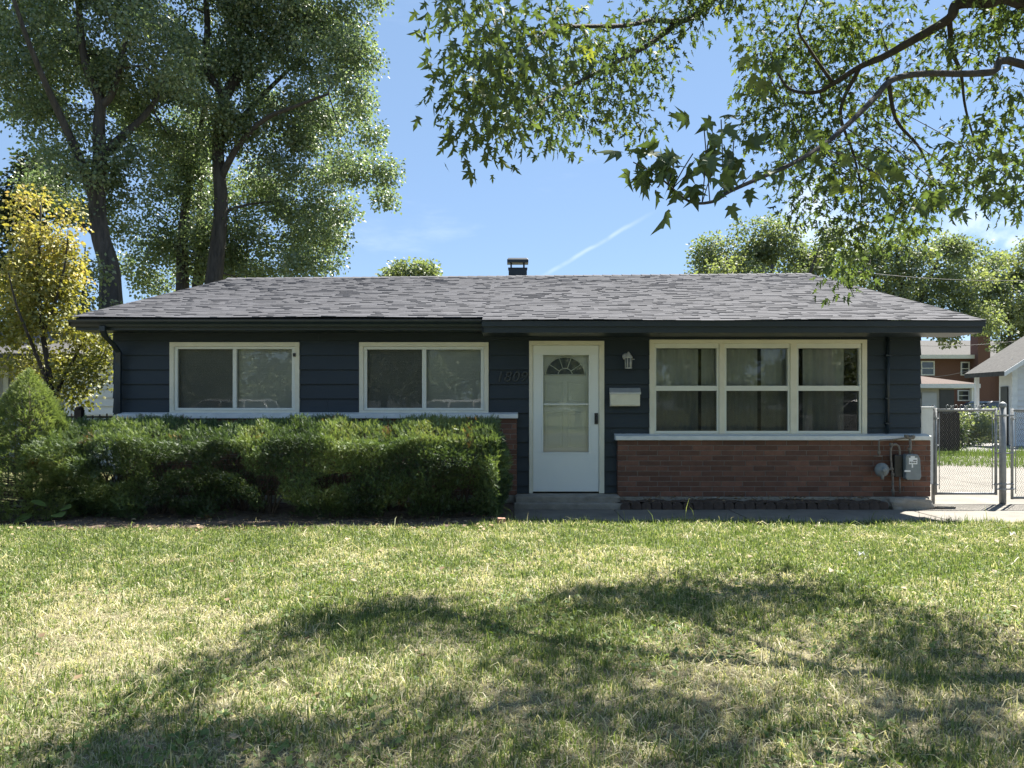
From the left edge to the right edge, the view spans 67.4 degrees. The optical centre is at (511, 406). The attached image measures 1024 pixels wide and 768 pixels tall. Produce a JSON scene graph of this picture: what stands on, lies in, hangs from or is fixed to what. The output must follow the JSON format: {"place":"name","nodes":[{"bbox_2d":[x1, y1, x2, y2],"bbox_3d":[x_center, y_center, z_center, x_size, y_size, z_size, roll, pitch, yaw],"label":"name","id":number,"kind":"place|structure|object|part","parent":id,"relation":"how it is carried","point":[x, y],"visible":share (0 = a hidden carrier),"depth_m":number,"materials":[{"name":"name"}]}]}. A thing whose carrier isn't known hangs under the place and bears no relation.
{"place":"outdoors","nodes":[
{"label":"outdoors","id":0,"kind":"place"},
{"bbox_2d":[0,141,91,325],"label":"broadleaf tree","id":1,"kind":"object","parent":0,"point":[16,167],"visible":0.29,"depth_m":34.26,"materials":[{"name":"green plant"}]},
{"bbox_2d":[0,330,113,465],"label":"grey house","id":2,"kind":"structure","parent":0,"point":[106,406],"depth_m":17.99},
{"bbox_2d":[0,0,217,308],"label":"cottonwood tree","id":3,"kind":"object","parent":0,"point":[107,79],"visible":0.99,"depth_m":24.85,"materials":[{"name":"green plant"}]},
{"bbox_2d":[110,96,267,299],"bbox_3d":[-13.017,-8.108,30.707,6.941,9.283,4.519,0,0,0],"label":"cottonwood tree","id":4,"kind":"object","parent":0,"point":[184,262],"visible":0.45,"depth_m":30.20,"materials":[{"name":"green plant"}]},
{"bbox_2d":[0,502,513,528],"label":"mulch ground","id":5,"kind":"structure","parent":0,"point":[228,517],"depth_m":9.11,"materials":[{"name":"soil"}]},
{"bbox_2d":[14,500,71,522],"bbox_3d":[-5.412,1.264,8.895,0.620,0.373,0.248,0,0,-7],"label":"burdock weed","id":6,"kind":"object","parent":5,"relation":"on","point":[40,503],"visible":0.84,"depth_m":8.87,"materials":[{"name":"green plant"}]},
{"bbox_2d":[0,367,110,520],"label":"dwarf spruce","id":7,"kind":"object","parent":5,"relation":"on","point":[28,425],"visible":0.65,"depth_m":9.24,"materials":[{"name":"green plant"}]},
{"bbox_2d":[13,411,513,520],"bbox_3d":[-2.882,0.729,9.592,5.850,1.361,1.667,0,0,0],"label":"hedge","id":8,"kind":"object","parent":5,"relation":"on","point":[495,446],"visible":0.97,"depth_m":9.16,"materials":[{"name":"green plant"}]},
{"bbox_2d":[141,0,407,283],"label":"cottonwood tree","id":9,"kind":"object","parent":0,"point":[242,55],"visible":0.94,"depth_m":28.06,"materials":[{"name":"green plant"}]},
{"bbox_2d":[1,439,998,509],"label":"ground","id":10,"kind":"structure","parent":0,"point":[112,475],"depth_m":14.67,"materials":[{"name":"brown soil"}]},
{"bbox_2d":[0,183,113,458],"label":"yellow tree","id":11,"kind":"object","parent":10,"relation":"on","point":[37,284],"visible":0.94,"depth_m":13.01,"materials":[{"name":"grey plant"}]},
{"bbox_2d":[0,406,113,484],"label":"iron fence","id":12,"kind":"object","parent":10,"relation":"on","point":[79,411],"visible":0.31,"depth_m":11.98,"materials":[{"name":"black metal"}]},
{"bbox_2d":[44,245,122,329],"bbox_3d":[-12.388,-2.285,22.256,2.207,4.770,1.936,0,0,0],"label":"young tree","id":13,"kind":"object","parent":10,"relation":"on","point":[94,275],"visible":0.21,"depth_m":22.06,"materials":[{"name":"green plant"}]},
{"bbox_2d":[375,256,442,276],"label":"broadleaf tree","id":14,"kind":"object","parent":10,"relation":"on","point":[417,267],"visible":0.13,"depth_m":41.80,"materials":[{"name":"green plant"}]},
{"bbox_2d":[68,258,986,509],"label":"house","id":15,"kind":"structure","parent":10,"relation":"on","point":[765,386],"depth_m":10.78,"materials":[{"name":"blue paint"}]},
{"bbox_2d":[169,342,299,412],"bbox_3d":[-3.889,-0.395,10.811,1.819,1.005,0.143,0,0,0],"label":"window","id":16,"kind":"structure","parent":15,"relation":"in","point":[235,387],"depth_m":10.87,"materials":[{"name":"paint"}]},
{"bbox_2d":[359,342,488,412],"bbox_3d":[-1.236,-0.395,10.819,1.813,1.005,0.128,0,0,0],"label":"window","id":17,"kind":"structure","parent":15,"relation":"in","point":[424,387],"depth_m":10.87,"materials":[{"name":"paint"}]},
{"bbox_2d":[529,341,603,493],"bbox_3d":[0.766,0.168,10.822,1.053,2.166,0.217,0,0,0],"label":"door","id":18,"kind":"structure","parent":15,"relation":"in","point":[566,378],"depth_m":10.76,"materials":[{"name":"paint"}]},
{"bbox_2d":[609,388,640,405],"bbox_3d":[1.576,-0.128,10.719,0.443,0.256,0.111,0,0,0],"label":"mailbox","id":19,"kind":"object","parent":15,"relation":"attached to","point":[624,396],"visible":1,"depth_m":10.68,"materials":[{"name":"paint"}]},
{"bbox_2d":[622,352,634,368],"bbox_3d":[1.611,-0.640,10.700,0.130,0.233,0.192,0,0,-27],"label":"wall lamp","id":20,"kind":"object","parent":15,"relation":"attached to","point":[627,357],"visible":1,"depth_m":10.64,"materials":[{"name":"grey metal"}]},
{"bbox_2d":[649,340,866,433],"bbox_3d":[3.449,-0.243,10.863,3.046,1.380,0.227,0,0,0],"label":"window","id":21,"kind":"structure","parent":15,"relation":"in","point":[728,388],"depth_m":10.95,"materials":[{"name":"paint"}]},
{"bbox_2d":[874,435,920,495],"bbox_3d":[5.283,0.812,10.553,0.616,0.839,0.175,0,0,0],"label":"gas meter","id":22,"kind":"object","parent":15,"relation":"attached to","point":[906,466],"visible":1,"depth_m":10.54,"materials":[{"name":"grey paint"}]},
{"bbox_2d":[620,503,630,509],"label":"edging brick","id":23,"kind":"object","parent":10,"relation":"on","point":[624,506],"visible":0.89,"depth_m":10.25,"materials":[{"name":"grey brick"}]},
{"bbox_2d":[641,502,650,509],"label":"edging brick","id":24,"kind":"object","parent":10,"relation":"on","point":[645,506],"visible":0.94,"depth_m":10.27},
{"bbox_2d":[651,501,661,509],"bbox_3d":[1.938,1.329,10.299,0.132,0.105,0.060,3,4,3],"label":"edging brick","id":25,"kind":"object","parent":10,"relation":"on","point":[656,505],"visible":1,"depth_m":10.27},
{"bbox_2d":[662,502,671,509],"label":"edging brick","id":26,"kind":"object","parent":10,"relation":"on","point":[666,505],"visible":1,"depth_m":10.25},
{"bbox_2d":[703,502,712,509],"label":"edging brick","id":27,"kind":"object","parent":10,"relation":"on","point":[707,505],"visible":1,"depth_m":10.26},
{"bbox_2d":[713,502,723,509],"bbox_3d":[2.762,1.330,10.290,0.132,0.105,0.060,-4,-6,-1],"label":"edging brick","id":28,"kind":"object","parent":10,"relation":"on","point":[718,505],"visible":1,"depth_m":10.26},
{"bbox_2d":[723,502,733,509],"bbox_3d":[2.903,1.336,10.284,0.132,0.105,0.060,-1,0,-6],"label":"edging brick","id":29,"kind":"object","parent":10,"relation":"on","point":[728,505],"visible":1,"depth_m":10.26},
{"bbox_2d":[734,502,744,508],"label":"edging brick","id":30,"kind":"object","parent":10,"relation":"on","point":[738,505],"visible":0.95,"depth_m":10.26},
{"bbox_2d":[744,502,754,508],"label":"edging brick","id":31,"kind":"object","parent":10,"relation":"on","point":[749,505],"visible":1,"depth_m":10.26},
{"bbox_2d":[755,503,765,509],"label":"edging brick","id":32,"kind":"object","parent":10,"relation":"on","point":[759,506],"visible":0.82,"depth_m":10.25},
{"bbox_2d":[765,502,775,509],"bbox_3d":[3.458,1.340,10.286,0.132,0.105,0.060,0,-4,5],"label":"edging brick","id":33,"kind":"object","parent":10,"relation":"on","point":[769,505],"visible":0.89,"depth_m":10.26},
{"bbox_2d":[683,210,862,284],"bbox_3d":[12.047,-4.693,37.274,9.005,9.400,5.826,0,0,-21],"label":"broadleaf tree","id":34,"kind":"object","parent":10,"relation":"on","point":[754,256],"visible":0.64,"depth_m":37.23,"materials":[{"name":"green plant"}]},
{"bbox_2d":[796,501,805,508],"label":"edging brick","id":35,"kind":"object","parent":10,"relation":"on","point":[801,505],"visible":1,"depth_m":10.27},
{"bbox_2d":[806,503,816,508],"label":"edging brick","id":36,"kind":"object","parent":10,"relation":"on","point":[811,505],"visible":0.79,"depth_m":10.26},
{"bbox_2d":[817,503,827,509],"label":"edging brick","id":37,"kind":"object","parent":10,"relation":"on","point":[822,506],"visible":0.87,"depth_m":10.25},
{"bbox_2d":[838,503,848,509],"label":"edging brick","id":38,"kind":"object","parent":10,"relation":"on","point":[842,506],"visible":0.84,"depth_m":10.25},
{"bbox_2d":[848,502,858,509],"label":"edging brick","id":39,"kind":"object","parent":10,"relation":"on","point":[853,506],"visible":0.96,"depth_m":10.25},
{"bbox_2d":[858,501,868,509],"bbox_3d":[4.707,1.331,10.292,0.132,0.105,0.060,4,-1,0],"label":"edging brick","id":40,"kind":"object","parent":10,"relation":"on","point":[863,505],"visible":1,"depth_m":10.26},
{"bbox_2d":[869,502,878,509],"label":"edging brick","id":41,"kind":"object","parent":10,"relation":"on","point":[873,505],"visible":0.98,"depth_m":10.26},
{"bbox_2d":[878,501,888,509],"bbox_3d":[4.976,1.329,10.302,0.132,0.105,0.060,-4,0,3],"label":"edging brick","id":42,"kind":"object","parent":10,"relation":"on","point":[883,505],"visible":1,"depth_m":10.27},
{"bbox_2d":[885,496,934,509],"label":"concrete block","id":43,"kind":"structure","parent":10,"relation":"on","point":[902,503],"depth_m":10.29,"materials":[{"name":"grey concrete"}]},
{"bbox_2d":[828,221,1018,349],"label":"broadleaf tree","id":44,"kind":"object","parent":10,"relation":"on","point":[956,251],"visible":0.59,"depth_m":43.64,"materials":[{"name":"green plant"}]},
{"bbox_2d":[937,411,959,450],"bbox_3d":[12.325,0.716,22.025,0.988,1.129,0.070,0,0,0],"label":"board fence","id":45,"kind":"object","parent":10,"relation":"on","point":[953,441],"visible":0.5,"depth_m":21.99,"materials":[{"name":"wood"}]},
{"bbox_2d":[960,417,970,449],"bbox_3d":[13.549,0.978,23.981,1.298,1.306,1.187,0,0,0],"label":"bush","id":46,"kind":"object","parent":10,"relation":"on","point":[962,430],"visible":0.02,"depth_m":23.77,"materials":[{"name":"green plant"}]},
{"bbox_2d":[953,401,998,420],"bbox_3d":[24.705,0.570,40.004,4.650,1.660,1.910,0,0,-14],"label":"parked car","id":47,"kind":"object","parent":10,"relation":"on","point":[989,404],"visible":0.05,"depth_m":39.42,"materials":[{"name":"paint"}]},
{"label":"windows","id":48,"kind":"part","parent":47,"relation":"part of","materials":[{"name":"glass"}]},
{"bbox_2d":[957,411,998,446],"bbox_3d":[15.998,0.811,26.967,2.133,1.451,1.611,0,0,-20],"label":"bush","id":49,"kind":"object","parent":10,"relation":"on","point":[974,427],"visible":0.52,"depth_m":26.74,"materials":[{"name":"green plant"}]},
{"bbox_2d":[937,444,1023,467],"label":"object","id":50,"kind":"object","parent":10,"relation":"on","point":[964,453],"visible":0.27,"depth_m":19.76,"materials":[{"name":"green plant"}]},
{"bbox_2d":[973,406,998,442],"bbox_3d":[18.746,0.762,30.002,1.908,1.570,1.900,0,0,0],"label":"bush","id":51,"kind":"object","parent":10,"relation":"on","point":[985,415],"visible":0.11,"depth_m":29.86,"materials":[{"name":"green plant"}]},
{"bbox_2d":[950,236,1023,352],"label":"broadleaf tree","id":52,"kind":"object","parent":10,"relation":"on","point":[1013,311],"visible":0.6,"depth_m":51.87,"materials":[{"name":"green plant"}]},
{"bbox_2d":[0,500,1023,767],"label":"lawn","id":53,"kind":"structure","parent":0,"point":[242,760],"depth_m":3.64,"materials":[{"name":"green plant"}]},
{"bbox_2d":[5,495,1015,748],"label":"fallen leaves","id":54,"kind":"object","parent":53,"relation":"on","point":[233,735],"visible":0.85,"depth_m":8.56,"materials":[{"name":"brown plant"}]},
{"bbox_2d":[407,0,1023,308],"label":"maple tree","id":55,"kind":"object","parent":53,"relation":"on","point":[483,94],"visible":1,"depth_m":6.53,"materials":[{"name":"green plant"}]},
{"bbox_2d":[0,0,1023,339],"label":"sky","id":56,"kind":"structure","parent":0,"point":[559,215],"materials":[{"name":"blue"}]},
{"bbox_2d":[631,501,640,509],"bbox_3d":[1.660,1.327,10.283,0.132,0.105,0.060,2,4,3],"label":"edging brick","id":57,"kind":"object","parent":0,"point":[635,505],"visible":1,"depth_m":10.25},
{"bbox_2d":[672,502,682,509],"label":"edging brick","id":58,"kind":"object","parent":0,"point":[677,506],"visible":1,"depth_m":10.25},
{"bbox_2d":[683,502,692,509],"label":"edging brick","id":59,"kind":"object","parent":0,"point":[689,506],"visible":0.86,"depth_m":10.25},
{"bbox_2d":[693,501,702,509],"bbox_3d":[2.492,1.328,10.283,0.132,0.105,0.060,4,1,-4],"label":"edging brick","id":60,"kind":"object","parent":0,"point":[698,505],"visible":1,"depth_m":10.25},
{"bbox_2d":[514,509,950,523],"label":"front walk","id":61,"kind":"structure","parent":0,"point":[816,515],"depth_m":9.79,"materials":[{"name":"concrete"}]},
{"bbox_2d":[615,498,879,503],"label":"flower bed ground","id":62,"kind":"structure","parent":0,"point":[786,500],"depth_m":10.52,"materials":[{"name":"soil"}]},
{"bbox_2d":[775,501,785,508],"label":"edging brick","id":63,"kind":"object","parent":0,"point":[780,505],"visible":1,"depth_m":10.26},
{"bbox_2d":[786,502,796,509],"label":"edging brick","id":64,"kind":"object","parent":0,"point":[791,506],"visible":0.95,"depth_m":10.24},
{"bbox_2d":[827,503,837,509],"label":"edging brick","id":65,"kind":"object","parent":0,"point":[832,506],"visible":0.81,"depth_m":10.25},
{"bbox_2d":[856,271,1023,280],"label":"overhead wire","id":66,"kind":"object","parent":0,"point":[954,279],"visible":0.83,"depth_m":31.93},
{"bbox_2d":[920,376,980,412],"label":"garage","id":67,"kind":"structure","parent":0,"point":[937,393],"depth_m":45.95,"materials":[{"name":"beige paint"}]},
{"bbox_2d":[922,393,936,407],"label":"garage door","id":68,"kind":"structure","parent":67,"relation":"in","point":[928,399],"depth_m":45.94,"materials":[{"name":"grey"}]},
{"bbox_2d":[940,390,953,412],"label":"door","id":69,"kind":"structure","parent":67,"relation":"in","point":[946,396],"depth_m":45.95,"materials":[{"name":"paint"}]},
{"bbox_2d":[920,334,1005,411],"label":"brick house","id":70,"kind":"structure","parent":0,"point":[936,361],"depth_m":60.00,"materials":[{"name":"brown brick"}]},
{"bbox_2d":[921,361,934,374],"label":"window","id":71,"kind":"structure","parent":70,"relation":"in","point":[927,367],"depth_m":59.99,"materials":[{"name":"white glass"}]},
{"bbox_2d":[957,390,969,400],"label":"window","id":72,"kind":"structure","parent":70,"relation":"in","point":[962,395],"depth_m":59.99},
{"bbox_2d":[960,362,969,374],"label":"window","id":73,"kind":"structure","parent":70,"relation":"in","point":[964,366],"depth_m":59.99,"materials":[{"name":"white glass"}]},
{"bbox_2d":[909,456,1023,521],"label":"driveway","id":74,"kind":"structure","parent":0,"point":[976,506],"depth_m":11.49,"materials":[{"name":"concrete"}]},
{"bbox_2d":[931,405,935,503],"bbox_3d":[5.977,0.741,10.900,0.060,1.518,0.060,0,0,0],"label":"fence post","id":75,"kind":"object","parent":74,"relation":"on","point":[932,494],"visible":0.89,"depth_m":10.88,"materials":[{"name":"metal"}]},
{"bbox_2d":[934,405,997,494],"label":"gate","id":76,"kind":"structure","parent":75,"relation":"attached to","point":[936,445],"depth_m":10.86,"materials":[{"name":"metal"}]},
{"bbox_2d":[934,505,955,508],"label":"concrete slab","id":77,"kind":"structure","parent":74,"relation":"on","point":[944,507],"depth_m":10.31,"materials":[{"name":"grey concrete"}]},
{"bbox_2d":[996,402,1013,503],"bbox_3d":[6.956,0.720,10.860,0.253,1.560,0.104,0,0,0],"label":"fence post","id":78,"kind":"object","parent":74,"relation":"on","point":[1002,453],"visible":0.96,"depth_m":10.82,"materials":[{"name":"metal"}]},
{"bbox_2d":[1010,408,1023,498],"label":"gate","id":79,"kind":"structure","parent":78,"relation":"attached to","point":[1012,418],"depth_m":10.85,"materials":[{"name":"metal"}]},
{"bbox_2d":[921,341,1014,345],"bbox_3d":[19.688,-2.749,31.999,6.116,0.390,0.022,0,0,41],"label":"overhead wire","id":80,"kind":"object","parent":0,"point":[978,344],"visible":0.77,"depth_m":32.10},
{"bbox_2d":[960,443,1023,451],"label":"gravel path","id":81,"kind":"structure","parent":0,"point":[987,446],"depth_m":25.91,"materials":[{"name":"grey gravel"}]},
{"bbox_2d":[964,336,1023,445],"bbox_3d":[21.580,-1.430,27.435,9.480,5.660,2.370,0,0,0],"label":"white house","id":82,"kind":"structure","parent":0,"point":[1006,365],"depth_m":27.17,"materials":[{"name":"white paint"}]},
{"bbox_2d":[1000,386,1007,445],"bbox_3d":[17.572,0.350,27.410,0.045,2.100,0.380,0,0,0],"label":"door","id":83,"kind":"structure","parent":82,"relation":"in","point":[1003,390],"depth_m":27.26,"materials":[{"name":"paint"}]}
]}

